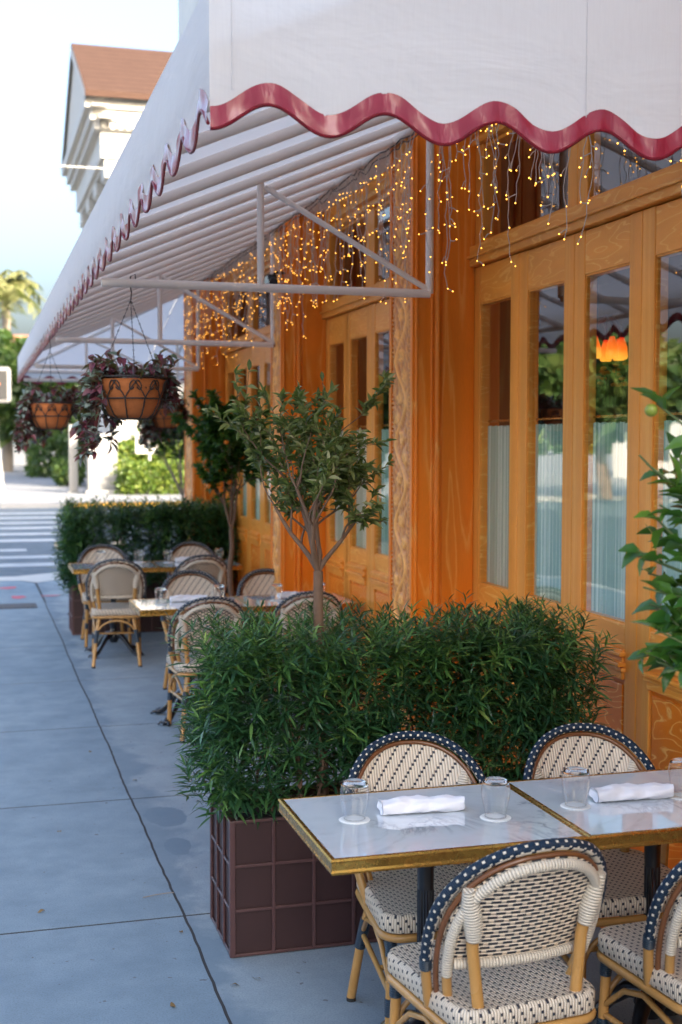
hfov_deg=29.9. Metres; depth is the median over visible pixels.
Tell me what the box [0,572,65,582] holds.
kerb
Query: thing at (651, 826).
bistro table
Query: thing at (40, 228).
sky
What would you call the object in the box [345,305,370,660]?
window
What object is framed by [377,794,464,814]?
napkin
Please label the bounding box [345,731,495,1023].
bistro chair
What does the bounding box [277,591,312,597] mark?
napkin
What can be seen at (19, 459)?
house
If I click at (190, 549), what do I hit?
bistro chair
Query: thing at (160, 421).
hanging basket
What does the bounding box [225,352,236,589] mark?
window
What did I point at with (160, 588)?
tumbler
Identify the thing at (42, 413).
hanging basket
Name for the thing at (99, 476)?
traffic cabinet
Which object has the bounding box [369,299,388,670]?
window
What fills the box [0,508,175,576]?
road
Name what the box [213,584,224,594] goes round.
tumbler
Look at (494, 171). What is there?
string lights
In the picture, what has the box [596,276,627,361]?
pendant lamp
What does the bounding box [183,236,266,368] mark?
string lights
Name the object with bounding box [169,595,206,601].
napkin
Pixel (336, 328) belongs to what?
window
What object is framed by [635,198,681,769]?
window
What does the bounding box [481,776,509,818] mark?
tumbler
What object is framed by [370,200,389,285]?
transom window
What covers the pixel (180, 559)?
napkin
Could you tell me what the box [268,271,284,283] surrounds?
security camera
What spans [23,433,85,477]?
clipped hedge
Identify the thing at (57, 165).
overhead cable
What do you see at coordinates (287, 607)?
bistro chair
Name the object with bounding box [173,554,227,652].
bistro chair
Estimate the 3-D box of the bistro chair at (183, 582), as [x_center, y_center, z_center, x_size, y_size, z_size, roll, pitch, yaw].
[-1.030,0.862,9.039,0.488,0.869,0.532,-1,3,-16]
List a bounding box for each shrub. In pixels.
[50,455,85,485]
[117,428,183,490]
[145,438,183,483]
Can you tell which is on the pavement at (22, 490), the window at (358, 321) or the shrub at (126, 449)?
the shrub at (126, 449)
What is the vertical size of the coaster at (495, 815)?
0.002 m
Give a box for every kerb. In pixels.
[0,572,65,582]
[70,502,179,507]
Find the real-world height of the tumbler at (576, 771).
0.106 m
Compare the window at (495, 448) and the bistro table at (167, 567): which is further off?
the bistro table at (167, 567)
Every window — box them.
[224,281,249,340]
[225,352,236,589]
[235,347,248,588]
[247,347,261,572]
[250,270,269,332]
[261,341,270,572]
[325,313,346,640]
[326,211,369,302]
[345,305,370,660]
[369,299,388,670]
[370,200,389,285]
[472,253,519,737]
[475,129,577,244]
[515,234,574,747]
[571,211,642,755]
[578,132,681,203]
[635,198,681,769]
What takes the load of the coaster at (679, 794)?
on the bistro table at (651, 826)
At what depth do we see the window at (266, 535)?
11.09 m
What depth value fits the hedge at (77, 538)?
11.98 m
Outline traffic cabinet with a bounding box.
[84,433,119,493]
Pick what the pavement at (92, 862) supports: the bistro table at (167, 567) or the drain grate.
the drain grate
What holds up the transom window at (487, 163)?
in the restaurant building at (516, 470)
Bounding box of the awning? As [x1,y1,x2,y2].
[17,0,681,384]
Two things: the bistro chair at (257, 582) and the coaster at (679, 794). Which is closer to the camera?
the coaster at (679, 794)
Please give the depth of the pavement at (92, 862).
5.28 m
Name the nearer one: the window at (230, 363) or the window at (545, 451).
the window at (545, 451)
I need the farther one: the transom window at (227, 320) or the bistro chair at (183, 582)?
the transom window at (227, 320)
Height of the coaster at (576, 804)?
0.002 m
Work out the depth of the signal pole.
41.54 m
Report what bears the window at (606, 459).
in the restaurant building at (516, 470)
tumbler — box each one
[155,587,166,604]
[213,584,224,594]
[270,583,282,599]
[340,778,368,820]
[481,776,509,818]
[562,766,589,807]
[668,758,681,797]
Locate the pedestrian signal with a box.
[0,367,10,402]
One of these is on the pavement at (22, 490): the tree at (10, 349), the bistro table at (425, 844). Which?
the tree at (10, 349)
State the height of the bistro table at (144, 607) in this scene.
0.750 m
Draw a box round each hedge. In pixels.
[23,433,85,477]
[48,492,240,595]
[110,458,184,494]
[159,589,620,828]
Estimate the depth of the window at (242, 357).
12.09 m
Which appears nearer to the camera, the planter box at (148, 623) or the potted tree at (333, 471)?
the potted tree at (333, 471)
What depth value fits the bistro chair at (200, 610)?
7.68 m
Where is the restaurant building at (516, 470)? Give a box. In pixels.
[178,0,681,928]
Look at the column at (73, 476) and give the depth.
45.02 m
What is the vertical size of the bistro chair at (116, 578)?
0.869 m
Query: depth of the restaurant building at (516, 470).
6.37 m
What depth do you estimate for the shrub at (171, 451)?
47.43 m
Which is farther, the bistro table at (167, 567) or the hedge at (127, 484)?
the hedge at (127, 484)
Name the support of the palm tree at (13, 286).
on the pavement at (22, 490)
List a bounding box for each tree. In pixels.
[0,269,45,471]
[0,328,80,450]
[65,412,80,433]
[137,386,184,499]
[166,389,269,595]
[201,359,395,794]
[618,386,681,692]
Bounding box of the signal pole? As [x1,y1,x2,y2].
[0,455,8,496]
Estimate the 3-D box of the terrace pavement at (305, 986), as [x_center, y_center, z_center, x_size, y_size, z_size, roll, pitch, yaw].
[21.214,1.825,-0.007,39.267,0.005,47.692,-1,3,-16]
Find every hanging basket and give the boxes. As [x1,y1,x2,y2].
[9,334,80,452]
[70,274,184,466]
[136,355,191,448]
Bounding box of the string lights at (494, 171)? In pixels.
[418,124,681,291]
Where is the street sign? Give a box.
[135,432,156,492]
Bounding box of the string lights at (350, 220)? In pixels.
[264,132,417,337]
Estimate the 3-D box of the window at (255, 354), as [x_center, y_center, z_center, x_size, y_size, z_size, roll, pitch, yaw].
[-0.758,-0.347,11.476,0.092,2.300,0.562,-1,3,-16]
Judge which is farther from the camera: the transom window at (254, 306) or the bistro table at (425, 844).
the transom window at (254, 306)
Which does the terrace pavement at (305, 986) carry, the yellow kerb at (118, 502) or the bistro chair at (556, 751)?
the bistro chair at (556, 751)
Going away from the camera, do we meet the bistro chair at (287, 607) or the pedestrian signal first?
the bistro chair at (287, 607)
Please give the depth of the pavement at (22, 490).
42.99 m
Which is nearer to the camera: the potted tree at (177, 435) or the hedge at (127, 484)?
the potted tree at (177, 435)
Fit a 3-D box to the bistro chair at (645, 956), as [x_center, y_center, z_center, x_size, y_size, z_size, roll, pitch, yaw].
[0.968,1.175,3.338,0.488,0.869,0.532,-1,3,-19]
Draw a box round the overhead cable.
[0,162,113,169]
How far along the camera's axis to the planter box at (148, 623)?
11.96 m
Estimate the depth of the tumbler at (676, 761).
3.74 m
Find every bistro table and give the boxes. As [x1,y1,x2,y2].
[68,561,159,657]
[129,596,251,725]
[151,559,242,652]
[234,593,358,714]
[278,783,589,1023]
[508,768,681,1023]
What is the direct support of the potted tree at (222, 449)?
in the planter box
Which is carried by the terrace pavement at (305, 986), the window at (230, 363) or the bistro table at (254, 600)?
the bistro table at (254, 600)
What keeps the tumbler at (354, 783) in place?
on the coaster at (354, 818)
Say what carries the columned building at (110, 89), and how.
on the pavement at (22, 490)
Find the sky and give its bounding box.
[0,0,177,334]
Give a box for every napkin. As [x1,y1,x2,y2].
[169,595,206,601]
[175,557,197,561]
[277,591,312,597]
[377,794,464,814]
[589,782,673,802]
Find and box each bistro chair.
[76,544,131,647]
[85,558,146,668]
[159,570,225,702]
[166,596,245,741]
[167,541,215,618]
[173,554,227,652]
[236,568,282,682]
[265,591,343,729]
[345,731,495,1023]
[386,838,607,1023]
[523,723,681,978]
[596,860,681,1023]
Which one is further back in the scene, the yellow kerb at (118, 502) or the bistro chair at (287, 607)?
the yellow kerb at (118, 502)
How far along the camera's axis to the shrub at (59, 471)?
51.73 m
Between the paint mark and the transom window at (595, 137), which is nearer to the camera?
the transom window at (595, 137)
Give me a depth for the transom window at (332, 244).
8.99 m
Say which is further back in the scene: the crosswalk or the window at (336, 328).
the crosswalk
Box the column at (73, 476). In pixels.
[67,425,79,492]
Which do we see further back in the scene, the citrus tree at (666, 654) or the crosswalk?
the crosswalk
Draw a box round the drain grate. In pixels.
[0,603,37,608]
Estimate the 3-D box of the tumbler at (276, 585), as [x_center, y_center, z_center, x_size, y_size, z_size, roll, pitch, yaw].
[-0.423,0.525,8.391,0.081,0.106,0.081,0,3,2]
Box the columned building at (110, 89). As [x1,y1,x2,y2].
[61,43,183,488]
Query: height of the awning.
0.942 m
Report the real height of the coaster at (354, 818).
0.002 m
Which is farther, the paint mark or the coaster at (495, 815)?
the paint mark
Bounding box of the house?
[0,335,41,465]
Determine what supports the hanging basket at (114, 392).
hanging from the awning
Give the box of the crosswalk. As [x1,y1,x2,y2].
[0,512,144,566]
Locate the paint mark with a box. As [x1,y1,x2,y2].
[12,596,25,598]
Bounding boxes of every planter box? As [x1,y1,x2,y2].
[69,577,227,634]
[210,768,522,957]
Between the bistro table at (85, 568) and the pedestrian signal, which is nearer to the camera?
the bistro table at (85, 568)
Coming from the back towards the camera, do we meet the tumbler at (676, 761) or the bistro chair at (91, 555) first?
the bistro chair at (91, 555)
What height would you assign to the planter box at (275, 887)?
0.483 m
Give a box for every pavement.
[0,452,184,508]
[0,581,228,1023]
[37,578,681,1023]
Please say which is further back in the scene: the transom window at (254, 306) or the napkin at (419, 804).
the transom window at (254, 306)
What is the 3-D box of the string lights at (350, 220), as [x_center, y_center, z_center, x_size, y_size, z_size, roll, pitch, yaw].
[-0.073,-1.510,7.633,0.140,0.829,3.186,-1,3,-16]
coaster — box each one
[339,815,369,823]
[480,813,510,821]
[560,802,590,810]
[669,792,681,799]
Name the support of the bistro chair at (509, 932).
on the terrace pavement at (305, 986)
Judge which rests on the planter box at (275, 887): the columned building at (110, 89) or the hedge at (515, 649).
the hedge at (515, 649)

